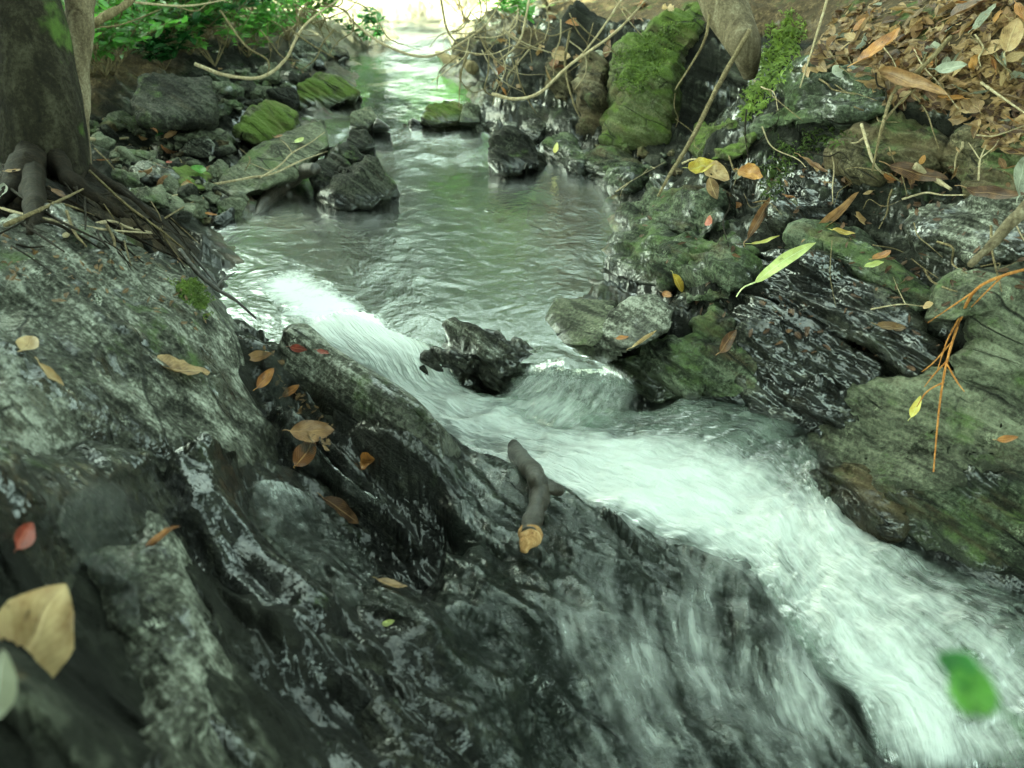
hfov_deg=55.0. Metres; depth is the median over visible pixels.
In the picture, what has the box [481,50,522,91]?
branch
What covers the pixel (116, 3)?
shrub
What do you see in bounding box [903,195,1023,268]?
boulder
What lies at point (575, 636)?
rock outcrop
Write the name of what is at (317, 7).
shrub
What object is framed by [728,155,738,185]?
twig
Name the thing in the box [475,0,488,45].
branch
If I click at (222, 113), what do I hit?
stone
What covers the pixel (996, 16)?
leaf
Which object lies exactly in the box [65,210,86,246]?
root
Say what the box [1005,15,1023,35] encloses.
leaf
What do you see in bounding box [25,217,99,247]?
root
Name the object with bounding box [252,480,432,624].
trickle water
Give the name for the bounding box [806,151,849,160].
twig
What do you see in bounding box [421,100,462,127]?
stone
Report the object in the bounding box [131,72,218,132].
boulder
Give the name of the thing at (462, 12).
shrub
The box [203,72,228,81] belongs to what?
stone
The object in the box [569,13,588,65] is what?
branch
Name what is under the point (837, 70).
leaf
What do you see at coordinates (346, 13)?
branch
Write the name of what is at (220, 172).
stone
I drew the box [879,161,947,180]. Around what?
leaf
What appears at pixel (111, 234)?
root
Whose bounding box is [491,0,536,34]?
shrub
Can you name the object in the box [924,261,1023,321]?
slab
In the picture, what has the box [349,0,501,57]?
branch
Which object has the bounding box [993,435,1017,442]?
leaf
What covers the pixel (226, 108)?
stone
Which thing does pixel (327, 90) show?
boulder
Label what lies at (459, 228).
water
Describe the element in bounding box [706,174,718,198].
leaf
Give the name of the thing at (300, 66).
stone
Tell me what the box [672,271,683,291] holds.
leaf
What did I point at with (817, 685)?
veil water
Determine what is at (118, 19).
shrub
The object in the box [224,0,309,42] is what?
shrub
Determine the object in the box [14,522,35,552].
leaf
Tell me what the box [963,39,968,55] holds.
leaf
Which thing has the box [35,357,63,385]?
leaf
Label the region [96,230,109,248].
root
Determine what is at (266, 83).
stone
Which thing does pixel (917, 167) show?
stick
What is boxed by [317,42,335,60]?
stone
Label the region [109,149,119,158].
stone
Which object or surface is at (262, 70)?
stone
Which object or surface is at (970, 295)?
stalk
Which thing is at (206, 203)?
stone
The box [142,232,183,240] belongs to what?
root
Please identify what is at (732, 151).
boulder
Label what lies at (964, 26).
leaf
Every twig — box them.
[94,148,114,169]
[164,201,193,218]
[214,151,327,184]
[239,148,250,169]
[251,132,324,178]
[616,162,664,195]
[673,93,678,125]
[682,158,696,164]
[722,192,730,246]
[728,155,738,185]
[743,109,748,180]
[744,194,781,214]
[753,79,777,109]
[754,104,779,146]
[762,126,805,166]
[768,90,802,120]
[799,0,827,87]
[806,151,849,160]
[819,78,855,94]
[828,54,871,69]
[829,50,855,77]
[830,152,834,202]
[830,240,835,305]
[834,84,876,100]
[847,167,901,182]
[851,123,883,174]
[854,106,899,122]
[863,199,898,208]
[870,277,922,309]
[871,35,952,171]
[873,244,937,277]
[875,73,886,103]
[878,189,892,228]
[883,47,904,109]
[888,146,906,193]
[902,192,965,199]
[909,89,939,151]
[913,222,941,256]
[914,49,958,108]
[923,269,957,291]
[930,56,936,79]
[936,241,966,273]
[947,13,971,29]
[954,142,963,169]
[968,140,998,180]
[970,35,1018,82]
[974,34,983,66]
[976,125,1023,136]
[980,81,1023,112]
[980,261,1017,268]
[990,225,1001,291]
[994,45,1011,72]
[1003,170,1023,197]
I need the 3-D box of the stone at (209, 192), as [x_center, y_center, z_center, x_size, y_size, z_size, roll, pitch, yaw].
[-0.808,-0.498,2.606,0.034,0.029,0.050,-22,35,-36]
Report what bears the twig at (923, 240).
on the ground
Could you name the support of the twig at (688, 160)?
on the ground
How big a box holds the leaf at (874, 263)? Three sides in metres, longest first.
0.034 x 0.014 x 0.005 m
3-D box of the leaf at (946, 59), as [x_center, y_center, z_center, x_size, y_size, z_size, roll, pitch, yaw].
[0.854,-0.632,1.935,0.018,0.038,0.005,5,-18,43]
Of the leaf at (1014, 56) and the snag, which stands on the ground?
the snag
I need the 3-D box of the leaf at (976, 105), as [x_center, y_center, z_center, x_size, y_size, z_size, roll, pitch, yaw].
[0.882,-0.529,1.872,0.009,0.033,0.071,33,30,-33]
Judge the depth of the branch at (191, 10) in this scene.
2.91 m
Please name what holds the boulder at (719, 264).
on the boulder at (632, 256)
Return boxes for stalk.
[916,268,1023,471]
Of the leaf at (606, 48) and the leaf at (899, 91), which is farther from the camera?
the leaf at (606, 48)
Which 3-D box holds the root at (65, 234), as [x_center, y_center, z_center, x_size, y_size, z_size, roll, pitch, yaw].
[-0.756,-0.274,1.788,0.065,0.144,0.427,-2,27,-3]
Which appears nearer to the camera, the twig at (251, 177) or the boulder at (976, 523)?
the boulder at (976, 523)
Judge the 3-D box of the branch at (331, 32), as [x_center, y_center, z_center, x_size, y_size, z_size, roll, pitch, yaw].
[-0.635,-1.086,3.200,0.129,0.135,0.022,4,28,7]
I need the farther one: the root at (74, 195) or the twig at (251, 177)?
the twig at (251, 177)
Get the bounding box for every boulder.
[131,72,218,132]
[232,100,301,146]
[296,72,361,110]
[309,141,364,193]
[315,155,399,210]
[419,317,551,405]
[487,125,546,176]
[519,115,546,142]
[539,132,588,174]
[580,145,646,194]
[594,294,672,350]
[598,1,704,149]
[604,223,695,292]
[610,332,710,404]
[614,172,736,237]
[673,219,763,302]
[687,338,756,401]
[688,118,756,160]
[688,302,736,342]
[734,317,861,383]
[734,370,802,422]
[746,55,892,139]
[763,168,850,233]
[783,374,858,438]
[805,366,1023,507]
[813,462,910,543]
[823,109,949,186]
[884,464,1023,580]
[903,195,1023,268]
[939,122,1023,198]
[949,283,1023,410]
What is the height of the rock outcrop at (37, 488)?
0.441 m
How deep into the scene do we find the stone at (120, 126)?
3.01 m
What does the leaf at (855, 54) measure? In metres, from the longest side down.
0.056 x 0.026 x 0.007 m
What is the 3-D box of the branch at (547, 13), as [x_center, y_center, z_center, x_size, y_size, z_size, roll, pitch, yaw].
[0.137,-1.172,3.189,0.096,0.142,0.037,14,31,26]
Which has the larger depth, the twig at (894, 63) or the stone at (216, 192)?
the stone at (216, 192)
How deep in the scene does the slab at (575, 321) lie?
1.92 m
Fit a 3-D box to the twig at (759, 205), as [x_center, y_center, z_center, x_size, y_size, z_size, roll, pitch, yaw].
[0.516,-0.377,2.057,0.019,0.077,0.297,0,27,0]
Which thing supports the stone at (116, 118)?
on the ground
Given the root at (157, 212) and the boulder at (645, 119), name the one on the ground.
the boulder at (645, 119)
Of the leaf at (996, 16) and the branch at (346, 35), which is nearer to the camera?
the leaf at (996, 16)
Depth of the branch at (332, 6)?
3.08 m
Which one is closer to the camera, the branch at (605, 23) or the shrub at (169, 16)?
the branch at (605, 23)
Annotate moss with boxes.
[168,276,215,319]
[611,18,694,97]
[736,7,810,121]
[753,126,857,199]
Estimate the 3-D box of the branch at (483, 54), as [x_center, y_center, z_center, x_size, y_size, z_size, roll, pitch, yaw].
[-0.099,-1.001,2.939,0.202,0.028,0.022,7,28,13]
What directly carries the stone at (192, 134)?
on the stone at (202, 147)
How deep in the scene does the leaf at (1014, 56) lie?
1.86 m
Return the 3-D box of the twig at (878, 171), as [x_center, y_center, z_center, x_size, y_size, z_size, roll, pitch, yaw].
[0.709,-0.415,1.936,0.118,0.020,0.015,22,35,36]
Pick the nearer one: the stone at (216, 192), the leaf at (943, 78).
the leaf at (943, 78)
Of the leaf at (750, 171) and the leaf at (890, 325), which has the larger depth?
the leaf at (750, 171)
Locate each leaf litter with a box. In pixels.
[1,233,334,450]
[154,0,656,92]
[639,148,1023,376]
[802,0,1023,154]
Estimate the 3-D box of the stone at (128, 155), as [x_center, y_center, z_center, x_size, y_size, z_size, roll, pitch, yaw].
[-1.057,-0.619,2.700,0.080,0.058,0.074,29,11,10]
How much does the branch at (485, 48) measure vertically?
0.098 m
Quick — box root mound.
[0,164,201,265]
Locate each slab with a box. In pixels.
[218,119,328,196]
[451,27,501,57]
[544,54,572,106]
[545,297,616,345]
[571,49,608,135]
[719,289,885,389]
[758,248,949,377]
[782,218,931,311]
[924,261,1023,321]
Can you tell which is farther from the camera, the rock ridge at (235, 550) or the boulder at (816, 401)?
the boulder at (816, 401)
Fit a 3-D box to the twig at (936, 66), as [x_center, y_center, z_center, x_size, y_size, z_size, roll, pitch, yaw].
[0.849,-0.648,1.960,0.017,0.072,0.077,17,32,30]
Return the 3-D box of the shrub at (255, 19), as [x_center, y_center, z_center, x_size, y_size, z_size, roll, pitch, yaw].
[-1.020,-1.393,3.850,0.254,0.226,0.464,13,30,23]
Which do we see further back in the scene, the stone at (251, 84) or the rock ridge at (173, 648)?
the stone at (251, 84)
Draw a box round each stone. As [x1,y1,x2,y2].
[89,120,98,128]
[90,115,102,123]
[91,132,115,149]
[99,121,117,131]
[99,124,118,142]
[102,115,120,122]
[105,111,129,119]
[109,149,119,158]
[111,157,119,163]
[111,168,139,187]
[113,146,140,165]
[114,122,125,130]
[125,115,139,127]
[126,145,139,149]
[128,160,179,185]
[130,186,151,196]
[131,127,141,134]
[135,150,157,160]
[137,188,167,204]
[149,157,166,164]
[150,184,165,190]
[156,200,168,208]
[157,146,163,154]
[161,173,179,194]
[166,159,183,166]
[167,203,198,213]
[168,142,173,149]
[169,196,183,202]
[171,151,183,157]
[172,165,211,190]
[173,133,192,143]
[174,142,182,149]
[177,183,199,197]
[177,211,192,221]
[179,136,215,157]
[184,132,196,137]
[184,195,204,203]
[185,160,205,167]
[193,208,207,219]
[194,130,212,139]
[197,200,208,208]
[199,195,209,208]
[199,217,211,224]
[200,191,214,194]
[202,181,217,190]
[202,193,219,204]
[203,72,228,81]
[207,130,216,139]
[207,159,228,174]
[210,207,216,212]
[212,81,231,93]
[213,146,234,157]
[213,207,234,225]
[214,128,235,143]
[214,164,228,181]
[214,190,221,196]
[215,94,222,101]
[215,140,237,156]
[215,200,225,209]
[216,140,228,145]
[217,83,243,99]
[217,98,226,103]
[217,103,231,114]
[219,110,226,118]
[220,69,233,78]
[220,197,246,217]
[224,100,244,108]
[230,193,248,200]
[234,96,245,102]
[234,107,241,112]
[235,68,250,74]
[239,82,249,93]
[240,71,259,83]
[241,75,255,98]
[243,98,262,106]
[250,84,271,98]
[256,62,281,79]
[259,71,279,84]
[261,90,269,99]
[262,80,271,85]
[266,87,299,109]
[279,82,291,87]
[285,39,320,53]
[288,78,298,84]
[290,62,309,71]
[295,52,304,57]
[296,58,313,71]
[304,51,322,67]
[307,53,325,61]
[311,55,319,66]
[314,59,326,70]
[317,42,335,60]
[333,47,349,58]
[338,57,348,63]
[346,129,375,151]
[350,106,376,131]
[372,117,389,131]
[408,118,430,127]
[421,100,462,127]
[460,102,481,126]
[476,120,488,128]
[484,118,502,135]
[500,121,518,128]
[621,144,631,154]
[637,146,648,157]
[640,164,655,172]
[642,176,648,182]
[660,152,666,158]
[660,158,666,166]
[667,149,674,155]
[702,174,708,182]
[710,163,730,184]
[719,183,729,189]
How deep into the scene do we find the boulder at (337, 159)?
2.78 m
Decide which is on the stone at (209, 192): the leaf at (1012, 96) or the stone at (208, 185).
the stone at (208, 185)
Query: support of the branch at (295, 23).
on the ground
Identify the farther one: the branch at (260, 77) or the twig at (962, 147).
the branch at (260, 77)
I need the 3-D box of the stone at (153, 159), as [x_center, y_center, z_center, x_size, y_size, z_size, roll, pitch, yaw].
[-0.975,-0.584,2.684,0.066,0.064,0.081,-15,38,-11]
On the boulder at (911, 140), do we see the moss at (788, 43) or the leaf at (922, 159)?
the leaf at (922, 159)
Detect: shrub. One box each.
[61,0,119,45]
[62,1,122,46]
[64,2,134,67]
[90,0,117,76]
[90,0,181,77]
[90,19,133,76]
[92,6,138,63]
[95,0,177,74]
[98,1,174,42]
[99,0,187,62]
[112,0,215,52]
[116,0,272,54]
[119,0,237,50]
[119,8,201,69]
[122,3,183,27]
[136,0,232,40]
[149,0,198,43]
[152,0,246,47]
[160,0,256,65]
[179,0,235,41]
[184,0,255,39]
[208,0,298,57]
[209,0,311,49]
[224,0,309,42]
[234,0,312,40]
[244,0,303,40]
[252,1,320,40]
[274,0,328,26]
[278,0,338,29]
[280,0,331,22]
[328,6,385,47]
[444,0,489,19]
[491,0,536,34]
[541,0,549,9]
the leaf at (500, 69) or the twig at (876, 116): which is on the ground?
the leaf at (500, 69)
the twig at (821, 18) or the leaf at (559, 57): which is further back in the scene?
the leaf at (559, 57)
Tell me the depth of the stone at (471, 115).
3.31 m
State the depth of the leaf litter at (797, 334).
1.78 m
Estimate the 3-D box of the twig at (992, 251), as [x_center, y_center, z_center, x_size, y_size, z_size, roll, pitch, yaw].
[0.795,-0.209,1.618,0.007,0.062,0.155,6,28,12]
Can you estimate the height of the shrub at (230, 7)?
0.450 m
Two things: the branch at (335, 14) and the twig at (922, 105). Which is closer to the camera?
the twig at (922, 105)
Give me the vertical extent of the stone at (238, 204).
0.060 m
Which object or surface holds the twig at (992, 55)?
on the leaf litter at (957, 118)
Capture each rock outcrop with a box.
[0,203,278,473]
[0,439,195,594]
[321,545,807,767]
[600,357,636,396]
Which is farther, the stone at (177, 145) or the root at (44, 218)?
the stone at (177, 145)
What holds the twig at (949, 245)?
on the ground
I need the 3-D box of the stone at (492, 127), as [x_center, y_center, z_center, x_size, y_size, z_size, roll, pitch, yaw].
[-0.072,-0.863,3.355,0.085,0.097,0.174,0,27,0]
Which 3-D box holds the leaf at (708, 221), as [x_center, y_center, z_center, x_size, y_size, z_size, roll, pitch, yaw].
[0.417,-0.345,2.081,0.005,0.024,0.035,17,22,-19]
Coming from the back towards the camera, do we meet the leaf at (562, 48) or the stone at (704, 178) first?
the leaf at (562, 48)
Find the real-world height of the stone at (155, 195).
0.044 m
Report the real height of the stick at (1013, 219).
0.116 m
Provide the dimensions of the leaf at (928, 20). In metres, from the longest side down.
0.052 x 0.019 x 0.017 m
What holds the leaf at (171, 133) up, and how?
on the ground
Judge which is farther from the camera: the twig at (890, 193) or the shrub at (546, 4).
the shrub at (546, 4)
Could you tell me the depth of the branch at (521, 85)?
2.97 m
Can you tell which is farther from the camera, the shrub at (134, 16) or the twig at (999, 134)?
the shrub at (134, 16)
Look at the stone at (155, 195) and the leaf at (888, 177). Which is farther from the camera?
the stone at (155, 195)
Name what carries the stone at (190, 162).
on the ground
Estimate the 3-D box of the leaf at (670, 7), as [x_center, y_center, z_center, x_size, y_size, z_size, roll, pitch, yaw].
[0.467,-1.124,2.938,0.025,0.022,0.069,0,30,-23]
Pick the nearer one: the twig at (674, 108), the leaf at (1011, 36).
the leaf at (1011, 36)
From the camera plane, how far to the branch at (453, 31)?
2.89 m
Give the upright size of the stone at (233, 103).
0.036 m
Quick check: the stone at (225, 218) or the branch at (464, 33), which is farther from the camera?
the branch at (464, 33)
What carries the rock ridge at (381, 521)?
on the ground
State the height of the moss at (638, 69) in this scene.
0.207 m
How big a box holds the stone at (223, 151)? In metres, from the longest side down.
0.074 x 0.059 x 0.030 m
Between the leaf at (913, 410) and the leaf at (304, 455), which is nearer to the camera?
the leaf at (304, 455)
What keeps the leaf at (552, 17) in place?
on the ground
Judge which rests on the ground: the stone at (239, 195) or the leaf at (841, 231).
the stone at (239, 195)
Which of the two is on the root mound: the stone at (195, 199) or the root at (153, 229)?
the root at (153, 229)
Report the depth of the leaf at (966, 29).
1.95 m
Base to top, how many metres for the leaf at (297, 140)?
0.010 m
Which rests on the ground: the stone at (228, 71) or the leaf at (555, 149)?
the stone at (228, 71)
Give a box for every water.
[57,480,141,627]
[210,15,636,370]
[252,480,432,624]
[262,350,383,503]
[309,310,1023,767]
[437,467,880,767]
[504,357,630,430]
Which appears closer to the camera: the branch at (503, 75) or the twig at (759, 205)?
the twig at (759, 205)
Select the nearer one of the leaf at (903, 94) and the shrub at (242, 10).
the leaf at (903, 94)
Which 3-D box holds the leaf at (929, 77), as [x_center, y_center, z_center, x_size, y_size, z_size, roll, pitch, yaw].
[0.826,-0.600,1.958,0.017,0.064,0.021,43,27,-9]
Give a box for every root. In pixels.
[0,207,152,233]
[0,208,47,233]
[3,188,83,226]
[10,188,100,241]
[10,245,51,272]
[16,243,43,247]
[20,222,64,252]
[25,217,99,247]
[45,185,184,261]
[47,197,164,253]
[47,200,94,215]
[62,220,150,237]
[63,181,88,209]
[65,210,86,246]
[72,187,95,207]
[83,198,86,248]
[87,208,125,251]
[88,170,183,248]
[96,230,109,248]
[98,202,137,211]
[103,235,137,270]
[104,240,130,269]
[105,224,115,263]
[108,232,143,263]
[115,239,136,246]
[120,197,189,238]
[120,225,131,265]
[131,215,148,235]
[133,222,168,228]
[138,211,184,268]
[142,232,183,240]
[149,217,186,263]
[150,201,163,237]
[160,227,184,265]
[168,221,187,248]
[170,217,198,243]
[178,248,256,318]
[189,252,216,284]
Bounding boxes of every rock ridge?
[87,510,233,767]
[164,432,347,638]
[260,401,418,564]
[277,323,460,458]
[457,451,726,610]
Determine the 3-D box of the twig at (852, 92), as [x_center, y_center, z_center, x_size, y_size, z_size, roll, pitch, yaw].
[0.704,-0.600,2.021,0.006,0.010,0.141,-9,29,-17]
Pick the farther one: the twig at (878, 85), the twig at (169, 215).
the twig at (169, 215)
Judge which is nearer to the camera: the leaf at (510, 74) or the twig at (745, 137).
the twig at (745, 137)
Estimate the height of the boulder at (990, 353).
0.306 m
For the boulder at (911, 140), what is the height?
0.206 m
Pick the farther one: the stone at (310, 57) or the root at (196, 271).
the stone at (310, 57)
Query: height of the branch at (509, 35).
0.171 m
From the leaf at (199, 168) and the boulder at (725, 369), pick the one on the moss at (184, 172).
the leaf at (199, 168)
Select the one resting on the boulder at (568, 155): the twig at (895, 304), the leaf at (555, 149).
the leaf at (555, 149)
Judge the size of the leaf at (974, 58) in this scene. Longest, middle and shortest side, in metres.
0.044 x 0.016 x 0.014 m
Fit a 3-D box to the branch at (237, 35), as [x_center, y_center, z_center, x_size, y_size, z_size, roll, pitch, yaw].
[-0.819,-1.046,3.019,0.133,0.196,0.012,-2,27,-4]
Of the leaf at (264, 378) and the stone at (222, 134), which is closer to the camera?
the leaf at (264, 378)
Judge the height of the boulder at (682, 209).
0.239 m
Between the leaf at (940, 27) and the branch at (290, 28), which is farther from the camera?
the branch at (290, 28)
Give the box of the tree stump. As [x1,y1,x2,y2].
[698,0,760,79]
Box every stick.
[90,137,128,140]
[657,28,751,196]
[912,162,951,190]
[967,200,1023,267]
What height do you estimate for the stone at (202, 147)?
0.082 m
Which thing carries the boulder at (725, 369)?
on the boulder at (657, 370)
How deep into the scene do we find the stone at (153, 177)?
2.61 m
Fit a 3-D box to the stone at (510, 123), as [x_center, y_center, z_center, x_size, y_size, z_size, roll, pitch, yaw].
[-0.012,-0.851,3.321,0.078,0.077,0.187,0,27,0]
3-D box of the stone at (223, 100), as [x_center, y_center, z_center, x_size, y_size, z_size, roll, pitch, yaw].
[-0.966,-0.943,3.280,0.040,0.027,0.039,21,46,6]
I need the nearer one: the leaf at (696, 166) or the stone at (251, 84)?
the leaf at (696, 166)
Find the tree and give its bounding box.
[0,0,190,250]
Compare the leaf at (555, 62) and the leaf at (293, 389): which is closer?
the leaf at (293, 389)
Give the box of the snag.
[64,0,95,163]
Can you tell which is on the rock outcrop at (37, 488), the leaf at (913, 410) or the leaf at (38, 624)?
the leaf at (38, 624)
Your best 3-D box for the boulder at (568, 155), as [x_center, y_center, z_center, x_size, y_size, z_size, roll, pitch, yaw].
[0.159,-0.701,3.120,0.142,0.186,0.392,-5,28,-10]
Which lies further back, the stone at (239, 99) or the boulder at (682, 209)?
the stone at (239, 99)
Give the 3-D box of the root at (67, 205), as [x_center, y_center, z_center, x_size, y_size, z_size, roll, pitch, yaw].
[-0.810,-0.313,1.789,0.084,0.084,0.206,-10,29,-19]
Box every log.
[254,162,320,213]
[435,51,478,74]
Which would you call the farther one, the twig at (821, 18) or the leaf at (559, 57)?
the leaf at (559, 57)
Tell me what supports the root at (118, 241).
on the rock outcrop at (99, 354)
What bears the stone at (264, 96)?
on the ground
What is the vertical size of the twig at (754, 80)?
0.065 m
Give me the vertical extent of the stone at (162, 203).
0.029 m
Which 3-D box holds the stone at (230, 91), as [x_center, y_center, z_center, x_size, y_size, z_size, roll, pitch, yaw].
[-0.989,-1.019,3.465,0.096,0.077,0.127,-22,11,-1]
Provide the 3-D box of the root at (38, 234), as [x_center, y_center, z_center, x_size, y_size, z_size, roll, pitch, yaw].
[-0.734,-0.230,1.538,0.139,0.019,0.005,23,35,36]
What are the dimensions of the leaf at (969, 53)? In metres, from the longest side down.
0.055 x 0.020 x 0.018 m
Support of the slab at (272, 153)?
on the ground
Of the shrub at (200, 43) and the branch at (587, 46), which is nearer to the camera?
the branch at (587, 46)
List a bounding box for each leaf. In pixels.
[0,183,7,196]
[0,583,73,677]
[0,649,16,717]
[5,169,19,171]
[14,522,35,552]
[16,336,38,351]
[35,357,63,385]
[49,186,65,196]
[51,299,65,301]
[134,171,145,177]
[138,166,152,173]
[145,526,178,545]
[157,174,169,184]
[157,354,209,374]
[161,145,176,153]
[164,130,176,137]
[191,165,205,172]
[249,350,271,361]
[254,368,273,389]
[282,385,298,396]
[282,420,333,441]
[286,344,306,351]
[293,442,315,466]
[295,137,303,142]
[316,349,328,353]
[316,492,358,523]
[359,452,374,468]
[374,577,406,587]
[382,619,394,626]
[496,65,506,74]
[506,67,515,77]
[536,45,543,55]
[545,15,555,21]
[549,59,558,67]
[551,50,570,60]
[551,64,563,70]
[552,46,564,51]
[553,143,558,152]
[565,18,578,25]
[595,50,603,56]
[603,39,610,56]
[615,335,628,339]
[627,331,654,349]
[660,291,671,296]
[662,4,673,10]
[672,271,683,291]
[683,157,714,173]
[703,160,728,180]
[704,215,711,225]
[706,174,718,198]
[716,330,736,354]
[733,163,762,179]
[736,243,814,296]
[743,197,769,246]
[745,236,777,243]
[790,199,798,207]
[794,152,828,172]
[801,192,858,242]
[826,35,839,46]
[830,65,843,77]
[830,227,854,234]
[833,32,845,37]
[835,48,843,58]
[838,17,848,27]
[841,13,871,48]
[841,177,850,185]
[844,32,855,41]
[847,27,899,66]
[848,40,859,57]
[851,35,866,48]
[853,17,865,31]
[854,59,871,65]
[855,13,868,20]
[855,212,865,224]
[864,260,882,266]
[866,65,947,94]
[871,321,905,330]
[872,250,890,258]
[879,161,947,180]
[884,173,895,180]
[885,80,893,89]
[891,86,909,94]
[895,57,901,67]
[897,88,910,103]
[903,4,926,25]
[905,39,921,46]
[907,178,914,186]
[909,15,922,29]
[909,396,921,417]
[911,18,922,38]
[911,47,922,57]
[916,16,933,24]
[919,155,925,164]
[920,74,940,93]
[921,301,932,308]
[924,41,942,49]
[925,92,937,101]
[928,61,966,72]
[932,22,949,38]
[935,22,943,29]
[935,72,952,84]
[935,650,1023,732]
[937,1,955,14]
[938,0,987,22]
[938,95,969,99]
[941,98,950,109]
[942,56,950,62]
[944,74,969,86]
[952,27,971,33]
[952,68,961,76]
[954,185,1023,198]
[957,20,974,39]
[961,51,975,60]
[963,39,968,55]
[964,96,984,113]
[968,3,995,32]
[968,54,978,69]
[970,1,985,12]
[970,90,988,93]
[971,11,991,33]
[971,39,1000,55]
[974,6,987,14]
[983,116,993,124]
[990,54,996,73]
[992,9,1002,21]
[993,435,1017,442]
[994,51,1006,68]
[996,13,1011,23]
[998,158,1006,168]
[999,18,1023,56]
[1000,69,1008,85]
[1001,6,1014,26]
[1001,93,1023,100]
[1002,51,1023,62]
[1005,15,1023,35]
[1006,71,1023,79]
[1014,0,1023,20]
[1014,156,1023,202]
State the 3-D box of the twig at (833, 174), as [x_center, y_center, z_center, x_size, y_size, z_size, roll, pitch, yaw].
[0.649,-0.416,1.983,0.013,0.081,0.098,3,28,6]
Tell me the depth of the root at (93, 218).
1.87 m
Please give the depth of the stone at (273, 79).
3.60 m
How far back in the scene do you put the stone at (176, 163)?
2.70 m
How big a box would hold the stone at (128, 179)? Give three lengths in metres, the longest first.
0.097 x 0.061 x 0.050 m
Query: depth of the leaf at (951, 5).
2.02 m
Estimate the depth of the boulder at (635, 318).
1.83 m
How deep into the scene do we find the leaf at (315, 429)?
1.57 m
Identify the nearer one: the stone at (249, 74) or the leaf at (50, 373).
the leaf at (50, 373)
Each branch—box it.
[94,0,135,28]
[97,10,159,27]
[135,0,224,6]
[158,0,210,11]
[194,0,338,79]
[219,10,269,72]
[237,7,253,53]
[259,29,299,60]
[266,22,270,65]
[271,20,292,63]
[277,8,297,51]
[280,5,325,33]
[287,26,333,57]
[293,3,335,30]
[295,4,342,33]
[298,1,321,35]
[301,29,334,70]
[305,7,337,44]
[306,12,331,55]
[312,0,357,24]
[320,0,342,6]
[323,2,366,35]
[328,14,354,56]
[340,7,362,42]
[347,0,377,37]
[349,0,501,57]
[379,23,423,50]
[428,11,470,49]
[428,29,493,37]
[431,38,469,82]
[437,43,469,87]
[440,0,502,55]
[444,0,486,27]
[448,45,511,54]
[459,51,469,105]
[459,59,492,92]
[461,9,520,20]
[470,13,500,57]
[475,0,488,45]
[477,7,518,37]
[479,34,514,69]
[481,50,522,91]
[484,53,505,99]
[489,51,543,74]
[492,0,645,100]
[492,52,505,104]
[496,22,538,58]
[500,0,529,59]
[502,56,515,104]
[503,11,518,66]
[503,25,545,48]
[503,29,561,55]
[504,32,536,50]
[504,438,564,552]
[506,48,530,86]
[508,25,571,35]
[512,16,531,61]
[515,60,536,113]
[543,0,569,43]
[553,19,561,75]
[564,30,579,117]
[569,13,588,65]
[569,23,593,71]
[569,40,586,88]
[574,18,617,55]
[577,0,622,57]
[614,0,644,37]
[675,14,710,89]
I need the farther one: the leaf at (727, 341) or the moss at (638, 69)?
the moss at (638, 69)
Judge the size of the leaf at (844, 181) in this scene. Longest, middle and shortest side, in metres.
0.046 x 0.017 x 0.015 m
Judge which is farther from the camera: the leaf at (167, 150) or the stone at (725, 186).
the leaf at (167, 150)
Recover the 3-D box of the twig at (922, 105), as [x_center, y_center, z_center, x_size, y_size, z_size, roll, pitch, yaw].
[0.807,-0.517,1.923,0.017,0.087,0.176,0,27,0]
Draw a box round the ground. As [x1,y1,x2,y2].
[0,0,1023,767]
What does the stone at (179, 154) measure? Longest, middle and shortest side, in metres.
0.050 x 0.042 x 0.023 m
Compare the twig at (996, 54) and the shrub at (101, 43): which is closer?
the twig at (996, 54)
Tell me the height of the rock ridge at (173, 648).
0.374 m
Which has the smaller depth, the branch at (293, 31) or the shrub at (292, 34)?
the branch at (293, 31)
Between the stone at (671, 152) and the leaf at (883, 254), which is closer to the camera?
the leaf at (883, 254)
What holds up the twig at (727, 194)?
on the boulder at (719, 264)
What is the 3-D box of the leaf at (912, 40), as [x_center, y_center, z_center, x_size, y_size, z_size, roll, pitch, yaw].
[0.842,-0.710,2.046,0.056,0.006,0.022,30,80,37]
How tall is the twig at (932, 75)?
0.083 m
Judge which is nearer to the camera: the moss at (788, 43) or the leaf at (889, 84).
the leaf at (889, 84)
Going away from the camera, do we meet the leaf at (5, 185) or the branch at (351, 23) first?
the leaf at (5, 185)
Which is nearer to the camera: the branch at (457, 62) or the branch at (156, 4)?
the branch at (156, 4)
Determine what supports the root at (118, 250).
on the rock outcrop at (99, 354)
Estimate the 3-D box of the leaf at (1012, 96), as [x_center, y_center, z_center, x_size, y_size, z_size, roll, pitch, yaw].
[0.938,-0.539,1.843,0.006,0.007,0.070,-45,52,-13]
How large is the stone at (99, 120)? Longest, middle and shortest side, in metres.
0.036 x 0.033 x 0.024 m
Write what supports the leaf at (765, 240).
on the boulder at (719, 264)
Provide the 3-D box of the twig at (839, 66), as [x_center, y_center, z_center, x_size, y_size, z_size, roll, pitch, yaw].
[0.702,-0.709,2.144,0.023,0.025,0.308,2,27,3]
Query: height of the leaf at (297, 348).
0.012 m
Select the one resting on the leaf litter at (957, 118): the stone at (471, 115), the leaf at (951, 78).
the leaf at (951, 78)
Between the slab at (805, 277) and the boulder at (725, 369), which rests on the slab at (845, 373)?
the slab at (805, 277)
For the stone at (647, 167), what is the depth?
2.77 m
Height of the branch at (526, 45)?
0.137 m
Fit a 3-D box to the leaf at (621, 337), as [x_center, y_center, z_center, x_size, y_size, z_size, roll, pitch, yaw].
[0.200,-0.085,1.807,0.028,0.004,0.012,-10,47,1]
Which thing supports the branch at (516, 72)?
on the ground
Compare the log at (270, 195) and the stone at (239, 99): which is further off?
the stone at (239, 99)
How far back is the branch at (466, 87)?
3.60 m

